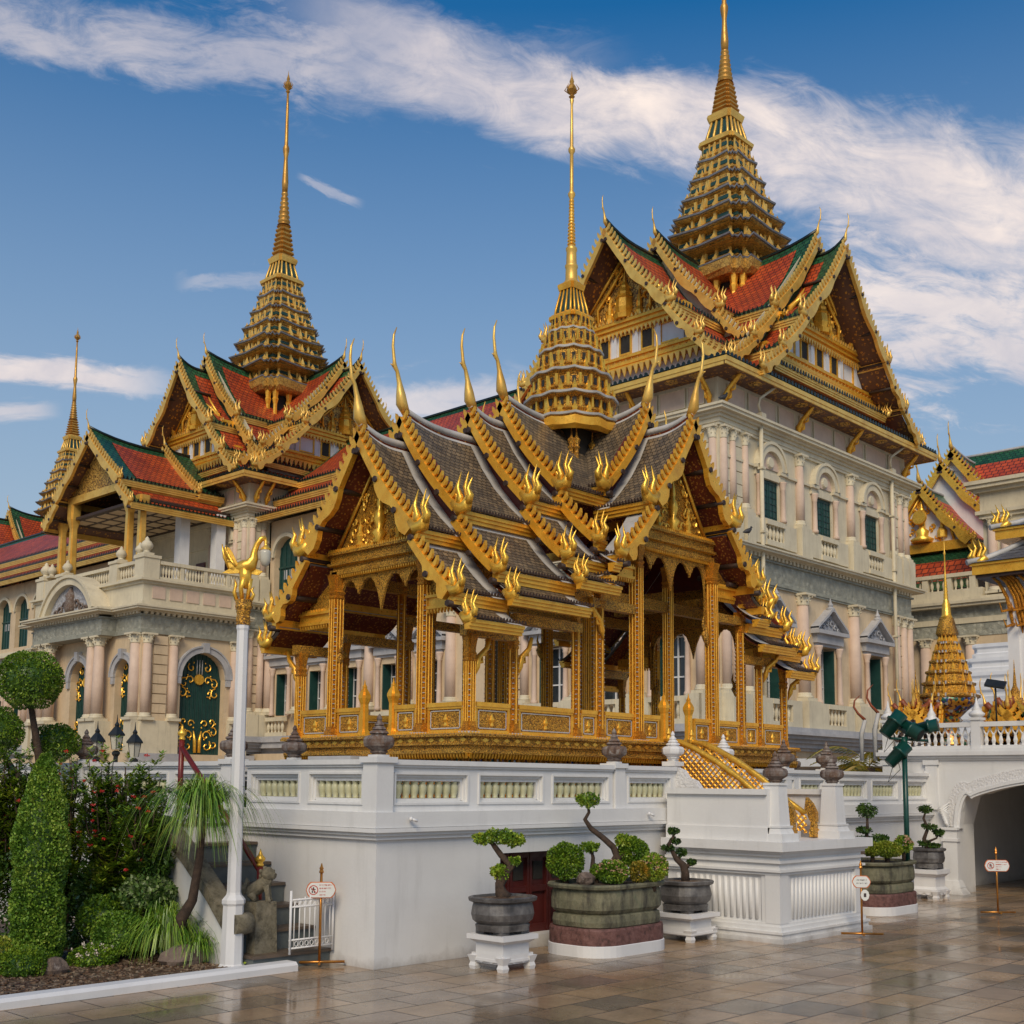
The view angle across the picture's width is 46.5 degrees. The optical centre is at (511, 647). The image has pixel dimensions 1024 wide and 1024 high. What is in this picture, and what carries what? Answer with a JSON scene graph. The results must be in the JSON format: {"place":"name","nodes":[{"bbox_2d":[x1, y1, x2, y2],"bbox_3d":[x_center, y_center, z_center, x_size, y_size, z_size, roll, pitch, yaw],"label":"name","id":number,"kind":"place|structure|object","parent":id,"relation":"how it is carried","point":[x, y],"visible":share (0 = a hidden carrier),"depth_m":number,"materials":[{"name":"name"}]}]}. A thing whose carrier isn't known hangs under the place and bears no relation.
{"place":"outdoors","nodes":[
{"label":"outdoors","id":0,"kind":"place"},
{"bbox_2d":[0,330,81,587],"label":"palace hall","id":1,"kind":"structure","parent":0,"point":[15,524],"depth_m":111.67,"materials":[{"name":"red tile"}]},
{"bbox_2d":[0,714,934,969],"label":"raised terrace","id":2,"kind":"structure","parent":0,"point":[406,875],"depth_m":11.17,"materials":[{"name":"stone"}]},
{"bbox_2d":[500,851,562,931],"bbox_3d":[0.139,2.448,11.982,0.090,0.810,1.200,-6,-9,43],"label":"cellar door","id":3,"kind":"structure","parent":2,"relation":"in","point":[532,876],"depth_m":12.05,"materials":[{"name":"red wood"}]},
{"bbox_2d":[256,74,820,836],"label":"pavilion","id":4,"kind":"structure","parent":2,"relation":"on","point":[632,520],"depth_m":14.16,"materials":[{"name":"gold wood"}]},
{"bbox_2d":[0,879,1023,1023],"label":"ground","id":5,"kind":"structure","parent":0,"point":[955,959],"depth_m":9.40,"materials":[{"name":"beige tile"}]},
{"bbox_2d":[0,650,81,837],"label":"topiary tree","id":6,"kind":"object","parent":5,"relation":"on","point":[30,680],"visible":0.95,"depth_m":13.40,"materials":[{"name":"green plant"}]},
{"bbox_2d":[0,532,123,763],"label":"palace gallery","id":7,"kind":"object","parent":5,"relation":"on","point":[25,560],"visible":0.13,"depth_m":85.24,"materials":[{"name":"beige stone"}]},
{"bbox_2d":[1,603,10,649],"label":"window","id":8,"kind":"structure","parent":7,"relation":"in","point":[6,616],"depth_m":86.97,"materials":[{"name":"green wood"}]},
{"bbox_2d":[19,599,28,646],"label":"window","id":9,"kind":"structure","parent":7,"relation":"in","point":[24,611],"depth_m":85.04,"materials":[{"name":"green wood"}]},
{"bbox_2d":[90,724,105,761],"bbox_3d":[-9.042,3.037,25.863,0.346,2.880,0.400,-6,-9,43],"label":"street lantern","id":10,"kind":"object","parent":5,"relation":"on","point":[97,736],"visible":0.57,"depth_m":25.88,"materials":[{"name":"black metal"}]},
{"bbox_2d":[0,922,226,994],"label":"planting bed","id":11,"kind":"object","parent":5,"relation":"on","point":[43,981],"visible":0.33,"depth_m":9.58,"materials":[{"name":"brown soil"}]},
{"bbox_2d":[0,935,14,954],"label":"clipped mound","id":12,"kind":"object","parent":11,"relation":"on","point":[4,946],"visible":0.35,"depth_m":9.98,"materials":[{"name":"green plant"}]},
{"bbox_2d":[0,750,30,910],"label":"flowering shrub","id":13,"kind":"object","parent":11,"relation":"on","point":[3,793],"visible":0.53,"depth_m":11.61,"materials":[{"name":"green plant"}]},
{"bbox_2d":[0,943,51,976],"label":"clipped mound","id":14,"kind":"object","parent":11,"relation":"on","point":[18,961],"visible":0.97,"depth_m":9.45,"materials":[{"name":"green plant"}]},
{"bbox_2d":[0,744,66,910],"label":"flowering shrub","id":15,"kind":"object","parent":11,"relation":"on","point":[16,791],"visible":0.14,"depth_m":11.65,"materials":[{"name":"green plant"}]},
{"bbox_2d":[7,753,71,956],"bbox_3d":[-4.055,1.821,10.234,0.531,1.835,0.527,-6,-9,43],"label":"cone topiary","id":16,"kind":"object","parent":11,"relation":"on","point":[36,895],"visible":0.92,"depth_m":10.10,"materials":[{"name":"green plant"}]},
{"bbox_2d":[40,957,69,974],"bbox_3d":[-3.703,2.597,9.619,0.188,0.200,0.214,-6,-9,43],"label":"garden rock","id":17,"kind":"object","parent":11,"relation":"on","point":[57,965],"visible":0.59,"depth_m":9.57,"materials":[{"name":"grey stone"}]},
{"bbox_2d":[16,744,102,944],"bbox_3d":[-4.250,1.883,11.294,0.844,1.958,0.874,2,-7,-11],"label":"flowering shrub","id":18,"kind":"object","parent":11,"relation":"on","point":[72,782],"visible":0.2,"depth_m":11.29,"materials":[{"name":"green plant"}]},
{"bbox_2d":[0,841,174,948],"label":"understorey","id":19,"kind":"object","parent":11,"relation":"on","point":[78,890],"visible":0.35,"depth_m":10.96,"materials":[{"name":"green plant"}]},
{"bbox_2d":[66,941,119,967],"bbox_3d":[-3.540,2.617,10.107,0.434,0.258,0.439,-6,-9,43],"label":"flowering shrub","id":20,"kind":"object","parent":11,"relation":"on","point":[93,954],"visible":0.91,"depth_m":10.01,"materials":[{"name":"green plant"}]},
{"bbox_2d":[74,892,122,936],"bbox_3d":[-3.668,2.421,10.760,0.529,0.417,0.557,-6,-9,43],"label":"clipped mound","id":21,"kind":"object","parent":11,"relation":"on","point":[92,910],"visible":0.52,"depth_m":10.63,"materials":[{"name":"green plant"}]},
{"bbox_2d":[68,735,145,940],"bbox_3d":[-3.712,1.825,11.109,0.810,2.042,0.738,-6,-9,43],"label":"flowering shrub","id":22,"kind":"object","parent":11,"relation":"on","point":[102,800],"visible":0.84,"depth_m":11.02,"materials":[{"name":"green plant"}]},
{"bbox_2d":[89,910,149,956],"bbox_3d":[-3.443,2.505,10.459,0.522,0.410,0.540,-6,-9,43],"label":"clipped mound","id":23,"kind":"object","parent":11,"relation":"on","point":[110,928],"visible":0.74,"depth_m":10.32,"materials":[{"name":"green plant"}]},
{"bbox_2d":[109,750,176,956],"bbox_3d":[-3.304,1.857,10.701,0.677,1.892,0.761,2,-7,-17],"label":"flowering shrub","id":24,"kind":"object","parent":11,"relation":"on","point":[137,846],"visible":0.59,"depth_m":10.69,"materials":[{"name":"green plant"}]},
{"bbox_2d":[118,872,177,911],"bbox_3d":[-3.257,2.181,10.646,0.523,0.372,0.540,-6,-9,43],"label":"variegated shrub","id":25,"kind":"object","parent":11,"relation":"on","point":[164,889],"visible":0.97,"depth_m":10.49,"materials":[{"name":"green plant"}]},
{"bbox_2d":[107,893,219,967],"bbox_3d":[-3.034,2.443,10.429,1.314,0.578,0.975,-6,-9,43],"label":"grass tuft","id":26,"kind":"object","parent":11,"relation":"on","point":[160,926],"visible":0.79,"depth_m":10.22,"materials":[{"name":"green plant"}]},
{"bbox_2d":[157,944,206,966],"bbox_3d":[-2.806,2.655,10.161,0.277,0.255,0.427,-6,-9,43],"label":"garden rock","id":27,"kind":"object","parent":11,"relation":"on","point":[169,957],"visible":0.54,"depth_m":10.05,"materials":[{"name":"grey stone"}]},
{"bbox_2d":[104,771,286,948],"bbox_3d":[-2.726,1.920,10.302,1.488,1.702,1.625,-6,-9,43],"label":"ponytail palm","id":28,"kind":"object","parent":11,"relation":"on","point":[201,799],"visible":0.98,"depth_m":10.18,"materials":[{"name":"green plant"}]},
{"bbox_2d":[108,715,124,761],"bbox_3d":[-8.617,2.969,25.855,0.346,3.020,0.400,-6,-9,43],"label":"street lantern","id":29,"kind":"object","parent":5,"relation":"on","point":[116,730],"visible":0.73,"depth_m":25.87,"materials":[{"name":"black metal"}]},
{"bbox_2d":[126,722,142,761],"bbox_3d":[-8.222,3.053,25.857,0.346,2.860,0.400,-6,-9,43],"label":"street lantern","id":30,"kind":"object","parent":5,"relation":"on","point":[134,741],"visible":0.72,"depth_m":25.86,"materials":[{"name":"black metal"}]},
{"bbox_2d":[18,409,254,780],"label":"palace porch","id":31,"kind":"object","parent":5,"relation":"on","point":[144,638],"visible":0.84,"depth_m":61.11,"materials":[{"name":"beige stone"}]},
{"bbox_2d":[74,666,84,736],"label":"door","id":32,"kind":"structure","parent":31,"relation":"in","point":[80,684],"depth_m":62.67,"materials":[{"name":"green metal"}]},
{"bbox_2d":[119,663,128,750],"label":"door","id":33,"kind":"structure","parent":31,"relation":"in","point":[124,688],"depth_m":59.51,"materials":[{"name":"green metal"}]},
{"bbox_2d":[178,654,220,754],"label":"door","id":34,"kind":"structure","parent":31,"relation":"in","point":[199,706],"depth_m":60.64,"materials":[{"name":"green wood"}]},
{"bbox_2d":[0,960,297,1009],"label":"kerb","id":35,"kind":"structure","parent":5,"relation":"on","point":[44,997],"depth_m":9.11,"materials":[{"name":"white paint"}]},
{"bbox_2d":[218,535,270,966],"bbox_3d":[-2.337,0.876,10.270,0.395,3.748,0.224,-2,-7,20],"label":"swan lamp post","id":36,"kind":"object","parent":35,"relation":"on","point":[233,901],"visible":0.96,"depth_m":10.24,"materials":[{"name":"white metal"}]},
{"bbox_2d":[129,811,330,965],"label":"garden steps","id":37,"kind":"structure","parent":5,"relation":"on","point":[208,906],"depth_m":10.62,"materials":[{"name":"stone"}]},
{"bbox_2d":[176,724,264,899],"bbox_3d":[-2.767,1.575,11.249,1.476,1.735,0.090,-6,-9,43],"label":"handrail","id":38,"kind":"object","parent":37,"relation":"on","point":[257,862],"visible":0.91,"depth_m":11.62,"materials":[{"name":"red metal"}]},
{"bbox_2d":[288,891,334,954],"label":"metal gate","id":39,"kind":"structure","parent":37,"relation":"on","point":[309,905],"depth_m":10.42,"materials":[{"name":"white metal"}]},
{"bbox_2d":[241,866,276,953],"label":"lion pillar","id":40,"kind":"structure","parent":5,"relation":"on","point":[261,938],"depth_m":10.33,"materials":[{"name":"stone"}]},
{"bbox_2d":[140,71,395,804],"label":"palace hall","id":41,"kind":"structure","parent":5,"relation":"on","point":[260,420],"depth_m":68.18,"materials":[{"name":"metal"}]},
{"bbox_2d":[209,526,234,570],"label":"window","id":42,"kind":"structure","parent":41,"relation":"in","point":[229,530],"depth_m":64.28,"materials":[{"name":"stone"}]},
{"bbox_2d":[320,440,330,458],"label":"attic window","id":43,"kind":"structure","parent":41,"relation":"in","point":[324,448],"depth_m":67.98,"materials":[{"name":"black glass"}]},
{"bbox_2d":[299,863,344,964],"bbox_3d":[-1.677,2.338,10.489,0.413,0.867,0.229,-1,-7,14],"label":"sign stand","id":44,"kind":"object","parent":5,"relation":"on","point":[321,889],"visible":1,"depth_m":10.46,"materials":[{"name":"gold metal"}]},
{"bbox_2d":[249,388,522,760],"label":"palace gallery","id":45,"kind":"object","parent":5,"relation":"on","point":[374,668],"visible":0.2,"depth_m":60.99,"materials":[{"name":"beige stone"}]},
{"bbox_2d":[264,654,292,715],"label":"window","id":46,"kind":"structure","parent":45,"relation":"in","point":[275,661],"depth_m":62.76,"materials":[{"name":"beige stone"}]},
{"bbox_2d":[279,538,297,599],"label":"window","id":47,"kind":"structure","parent":45,"relation":"in","point":[287,559],"depth_m":63.75,"materials":[{"name":"green wood"}]},
{"bbox_2d":[306,643,327,709],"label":"window","id":48,"kind":"structure","parent":45,"relation":"in","point":[317,679],"depth_m":60.83,"materials":[{"name":"beige stone"}]},
{"bbox_2d":[348,645,364,707],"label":"window","id":49,"kind":"structure","parent":45,"relation":"in","point":[356,654],"depth_m":58.34,"materials":[{"name":"beige stone"}]},
{"bbox_2d":[368,628,396,710],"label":"window","id":50,"kind":"structure","parent":45,"relation":"in","point":[389,671],"depth_m":56.97,"materials":[{"name":"beige stone"}]},
{"bbox_2d":[412,628,445,702],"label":"window","id":51,"kind":"structure","parent":45,"relation":"in","point":[440,635],"depth_m":54.08,"materials":[{"name":"beige stone"}]},
{"bbox_2d":[467,932,537,972],"bbox_3d":[-0.084,2.642,10.384,0.443,0.300,0.443,-6,-9,43],"label":"planter stand","id":52,"kind":"object","parent":5,"relation":"on","point":[503,952],"visible":0.98,"depth_m":10.26,"materials":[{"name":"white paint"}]},
{"bbox_2d":[468,893,536,936],"bbox_3d":[-0.081,2.334,10.419,0.503,0.320,0.580,-6,-9,43],"label":"planter","id":53,"kind":"object","parent":52,"relation":"on","point":[498,916],"visible":0.94,"depth_m":10.23,"materials":[{"name":"grey stone"}]},
{"bbox_2d":[471,826,525,897],"bbox_3d":[-0.121,1.910,10.468,0.495,0.668,0.278,-1,-7,12],"label":"bonsai","id":54,"kind":"object","parent":53,"relation":"on","point":[500,873],"visible":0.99,"depth_m":10.44,"materials":[{"name":"green plant"}]},
{"bbox_2d":[547,877,664,958],"bbox_3d":[0.922,2.608,11.606,0.812,0.660,1.212,-6,-9,43],"label":"planter","id":55,"kind":"object","parent":5,"relation":"on","point":[599,920],"visible":0.84,"depth_m":11.19,"materials":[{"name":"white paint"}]},
{"bbox_2d":[546,840,584,883],"bbox_3d":[0.524,2.130,11.642,0.392,0.481,0.406,-6,-9,43],"label":"boxwood ball","id":56,"kind":"object","parent":55,"relation":"in","point":[573,867],"visible":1,"depth_m":11.56,"materials":[{"name":"green plant"}]},
{"bbox_2d":[576,872,595,884],"bbox_3d":[0.707,2.221,11.406,0.162,0.150,0.188,-2,-7,23],"label":"planter rock","id":57,"kind":"object","parent":55,"relation":"in","point":[585,878],"visible":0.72,"depth_m":11.35,"materials":[{"name":"grey stone"}]},
{"bbox_2d":[574,791,635,867],"bbox_3d":[0.921,1.885,11.733,0.622,0.934,0.253,0,-7,2],"label":"tall bonsai","id":58,"kind":"object","parent":55,"relation":"on","point":[588,803],"visible":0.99,"depth_m":11.73,"materials":[{"name":"green plant"}]},
{"bbox_2d":[594,859,629,883],"bbox_3d":[0.966,2.204,11.469,0.350,0.336,0.360,-6,-9,43],"label":"ixora mound","id":59,"kind":"object","parent":55,"relation":"in","point":[618,870],"visible":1,"depth_m":11.39,"materials":[{"name":"green plant"}]},
{"bbox_2d":[617,835,649,866],"bbox_3d":[1.196,2.067,11.790,0.325,0.421,0.330,-6,-9,43],"label":"boxwood ball","id":60,"kind":"object","parent":55,"relation":"on","point":[639,848],"visible":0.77,"depth_m":11.71,"materials":[{"name":"green plant"}]},
{"bbox_2d":[629,860,650,882],"bbox_3d":[1.222,2.205,11.487,0.229,0.319,0.228,-6,-9,43],"label":"ixora mound","id":61,"kind":"object","parent":55,"relation":"in","point":[637,868],"visible":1,"depth_m":11.45,"materials":[{"name":"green plant"}]},
{"bbox_2d":[639,852,668,891],"bbox_3d":[1.375,2.180,11.608,0.314,0.384,0.314,-6,-9,43],"label":"ixora mound","id":62,"kind":"object","parent":55,"relation":"in","point":[658,864],"visible":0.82,"depth_m":11.54,"materials":[{"name":"green plant"}]},
{"bbox_2d":[660,910,719,942],"bbox_3d":[1.809,2.900,12.431,0.515,0.280,0.515,-6,-9,43],"label":"planter stand","id":63,"kind":"object","parent":5,"relation":"on","point":[689,927],"visible":0.84,"depth_m":12.27,"materials":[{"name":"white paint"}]},
{"bbox_2d":[660,878,713,913],"bbox_3d":[1.811,2.597,12.466,0.520,0.330,0.570,-6,-9,43],"label":"planter","id":64,"kind":"object","parent":63,"relation":"on","point":[692,895],"visible":0.88,"depth_m":12.27,"materials":[{"name":"grey stone"}]},
{"bbox_2d":[660,827,696,880],"bbox_3d":[1.747,2.174,12.520,0.393,0.582,0.151,1,-7,-3],"label":"bonsai","id":65,"kind":"object","parent":64,"relation":"on","point":[679,851],"visible":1,"depth_m":12.49,"materials":[{"name":"green plant"}]},
{"bbox_2d":[492,0,937,758],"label":"palace hall","id":66,"kind":"structure","parent":5,"relation":"on","point":[814,438],"depth_m":51.82,"materials":[{"name":"stone"}]},
{"bbox_2d":[523,626,568,703],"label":"window","id":67,"kind":"structure","parent":66,"relation":"in","point":[560,675],"depth_m":51.63,"materials":[{"name":"beige stone"}]},
{"bbox_2d":[598,339,610,360],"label":"attic window","id":68,"kind":"structure","parent":66,"relation":"in","point":[606,347],"depth_m":52.11,"materials":[{"name":"black glass"}]},
{"bbox_2d":[604,633,625,699],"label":"window","id":69,"kind":"structure","parent":66,"relation":"in","point":[608,695],"depth_m":49.58,"materials":[{"name":"beige stone"}]},
{"bbox_2d":[619,332,631,356],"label":"attic window","id":70,"kind":"structure","parent":66,"relation":"in","point":[625,343],"depth_m":51.40,"materials":[{"name":"black glass"}]},
{"bbox_2d":[641,325,653,349],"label":"attic window","id":71,"kind":"structure","parent":66,"relation":"in","point":[647,336],"depth_m":50.59,"materials":[{"name":"gold metal"}]},
{"bbox_2d":[647,634,690,696],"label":"window","id":72,"kind":"structure","parent":66,"relation":"in","point":[682,670],"depth_m":47.26,"materials":[{"name":"beige stone"}]},
{"bbox_2d":[753,441,788,525],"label":"window","id":73,"kind":"structure","parent":66,"relation":"in","point":[775,459],"depth_m":48.95,"materials":[{"name":"stone"}]},
{"bbox_2d":[762,587,796,699],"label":"window","id":74,"kind":"structure","parent":66,"relation":"in","point":[773,691],"depth_m":48.50,"materials":[{"name":"beige stone"}]},
{"bbox_2d":[799,339,808,361],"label":"attic window","id":75,"kind":"structure","parent":66,"relation":"in","point":[804,347],"depth_m":51.96,"materials":[{"name":"gold metal"}]},
{"bbox_2d":[815,346,823,369],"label":"attic window","id":76,"kind":"structure","parent":66,"relation":"in","point":[819,355],"depth_m":52.91,"materials":[{"name":"gold metal"}]},
{"bbox_2d":[808,463,840,540],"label":"window","id":77,"kind":"structure","parent":66,"relation":"in","point":[823,476],"depth_m":52.04,"materials":[{"name":"stone"}]},
{"bbox_2d":[810,598,849,705],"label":"window","id":78,"kind":"structure","parent":66,"relation":"in","point":[828,630],"depth_m":51.55,"materials":[{"name":"green stone"}]},
{"bbox_2d":[829,354,837,376],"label":"attic window","id":79,"kind":"structure","parent":66,"relation":"in","point":[833,362],"depth_m":53.85,"materials":[{"name":"gold metal"}]},
{"bbox_2d":[858,482,885,554],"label":"window","id":80,"kind":"structure","parent":66,"relation":"in","point":[871,494],"depth_m":55.20,"materials":[{"name":"stone"}]},
{"bbox_2d":[860,609,894,709],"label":"window","id":81,"kind":"structure","parent":66,"relation":"in","point":[876,640],"depth_m":54.68,"materials":[{"name":"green stone"}]},
{"bbox_2d":[661,751,872,944],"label":"mounting block","id":82,"kind":"structure","parent":5,"relation":"on","point":[768,871],"depth_m":12.67,"materials":[{"name":"stone"}]},
{"bbox_2d":[806,745,882,771],"bbox_3d":[6.096,2.720,20.453,2.034,2.521,1.940,-1,-7,14],"label":"yellow palm","id":83,"kind":"object","parent":5,"relation":"on","point":[853,765],"visible":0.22,"depth_m":20.36,"materials":[{"name":"green plant"}]},
{"bbox_2d":[841,860,883,935],"bbox_3d":[3.749,2.682,12.784,0.413,0.787,0.229,-3,-7,29],"label":"sign stand","id":84,"kind":"object","parent":5,"relation":"on","point":[860,881],"visible":1,"depth_m":12.76,"materials":[{"name":"gold metal"}]},
{"bbox_2d":[861,857,917,915],"bbox_3d":[4.662,3.070,15.364,0.889,0.650,1.174,-6,-9,43],"label":"planter","id":85,"kind":"object","parent":5,"relation":"on","point":[891,890],"visible":0.58,"depth_m":14.88,"materials":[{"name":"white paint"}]},
{"bbox_2d":[855,802,889,855],"bbox_3d":[4.634,2.354,15.429,0.496,0.694,0.282,1,-7,-3],"label":"bonsai","id":86,"kind":"object","parent":85,"relation":"on","point":[863,811],"visible":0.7,"depth_m":15.41,"materials":[{"name":"green plant"}]},
{"bbox_2d":[865,841,883,862],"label":"lime hedge","id":87,"kind":"object","parent":85,"relation":"on","point":[870,852],"visible":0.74,"depth_m":15.09,"materials":[{"name":"green plant"}]},
{"bbox_2d":[873,840,903,862],"bbox_3d":[4.784,2.619,15.220,0.414,0.325,0.429,-6,-9,43],"label":"lime hedge","id":88,"kind":"object","parent":85,"relation":"in","point":[892,849],"visible":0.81,"depth_m":15.12,"materials":[{"name":"green plant"}]},
{"bbox_2d":[894,835,914,860],"bbox_3d":[5.044,2.577,15.369,0.274,0.334,0.284,-6,-9,43],"label":"ixora mound","id":89,"kind":"object","parent":85,"relation":"on","point":[907,842],"visible":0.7,"depth_m":15.31,"materials":[{"name":"green plant"}]},
{"bbox_2d":[879,709,939,860],"bbox_3d":[5.255,1.969,15.692,0.781,2.323,0.316,-1,-7,12],"label":"spotlight mast","id":90,"kind":"object","parent":5,"relation":"on","point":[896,720],"visible":1,"depth_m":15.71,"materials":[{"name":"green metal"}]},
{"bbox_2d":[914,868,949,899],"bbox_3d":[6.009,3.401,17.159,0.433,0.420,0.433,-6,-9,43],"label":"planter stand","id":91,"kind":"object","parent":5,"relation":"on","point":[929,882],"visible":0.85,"depth_m":17.03,"materials":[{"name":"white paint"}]},
{"bbox_2d":[912,847,945,869],"bbox_3d":[6.011,3.049,17.200,0.435,0.310,0.469,-6,-9,43],"label":"planter","id":92,"kind":"object","parent":91,"relation":"on","point":[931,859],"visible":0.87,"depth_m":17.04,"materials":[{"name":"grey stone"}]},
{"bbox_2d":[917,805,944,848],"bbox_3d":[6.057,2.601,17.261,0.400,0.652,0.250,2,-7,-12],"label":"bonsai","id":93,"kind":"object","parent":92,"relation":"on","point":[940,832],"visible":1,"depth_m":17.22,"materials":[{"name":"green plant"}]},
{"bbox_2d":[908,421,1023,591],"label":"gilded gable hall","id":94,"kind":"structure","parent":5,"relation":"on","point":[945,501],"depth_m":71.11,"materials":[{"name":"gold tile"}]},
{"bbox_2d":[911,473,1023,704],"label":"classical building","id":95,"kind":"structure","parent":5,"relation":"on","point":[978,616],"depth_m":63.86,"materials":[{"name":"stone"}]},
{"bbox_2d":[980,847,1015,913],"bbox_3d":[6.129,2.942,15.075,0.413,0.827,0.229,-2,-7,23],"label":"sign stand","id":96,"kind":"object","parent":5,"relation":"on","point":[996,865],"visible":1,"depth_m":15.05,"materials":[{"name":"gold metal"}]},
{"bbox_2d":[0,0,1023,518],"label":"sky","id":97,"kind":"structure","parent":0,"point":[142,141],"materials":[{"name":"blue"}]},
{"bbox_2d":[797,697,1023,894],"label":"gatehouse terrace","id":98,"kind":"structure","parent":0,"point":[975,792],"depth_m":18.20,"materials":[{"name":"white paint"}]},
{"bbox_2d":[853,685,879,760],"bbox_3d":[5.686,1.205,19.114,0.413,1.223,0.118,-4,-8,32],"label":"curved horn cluster","id":99,"kind":"object","parent":98,"relation":"attached to","point":[874,733],"visible":1,"depth_m":19.08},
{"bbox_2d":[887,672,946,745],"bbox_3d":[6.489,1.003,19.140,0.901,1.302,0.901,-2,-7,22],"label":"spirit shrine","id":100,"kind":"object","parent":98,"relation":"on","point":[915,710],"visible":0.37,"depth_m":18.94,"materials":[{"name":"gold metal"}]},
{"bbox_2d":[920,531,980,745],"bbox_3d":[7.082,-0.119,19.406,0.880,3.600,0.880,-6,-9,43],"label":"stupa model","id":101,"kind":"object","parent":98,"relation":"on","point":[949,669],"visible":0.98,"depth_m":19.14},
{"bbox_2d":[958,642,1009,739],"bbox_3d":[11.101,1.259,26.984,2.713,2.640,2.713,-6,-9,43],"label":"stepped shrine","id":102,"kind":"object","parent":98,"relation":"on","point":[985,661],"visible":0.26,"depth_m":26.59,"materials":[{"name":"white paint"}]},
{"bbox_2d":[984,679,1006,720],"bbox_3d":[7.341,0.800,18.092,0.300,0.680,0.120,-6,-9,43],"label":"floodlight","id":103,"kind":"object","parent":98,"relation":"on","point":[995,684],"visible":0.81,"depth_m":18.08,"materials":[{"name":"black metal"}]},
{"bbox_2d":[979,665,1023,744],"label":"spirit shrine","id":104,"kind":"object","parent":98,"relation":"on","point":[1008,709],"visible":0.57,"depth_m":18.28,"materials":[{"name":"gold metal"}]},
{"bbox_2d":[965,504,1023,744],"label":"white tower","id":105,"kind":"structure","parent":0,"point":[1003,568],"depth_m":19.56,"materials":[{"name":"paint"}]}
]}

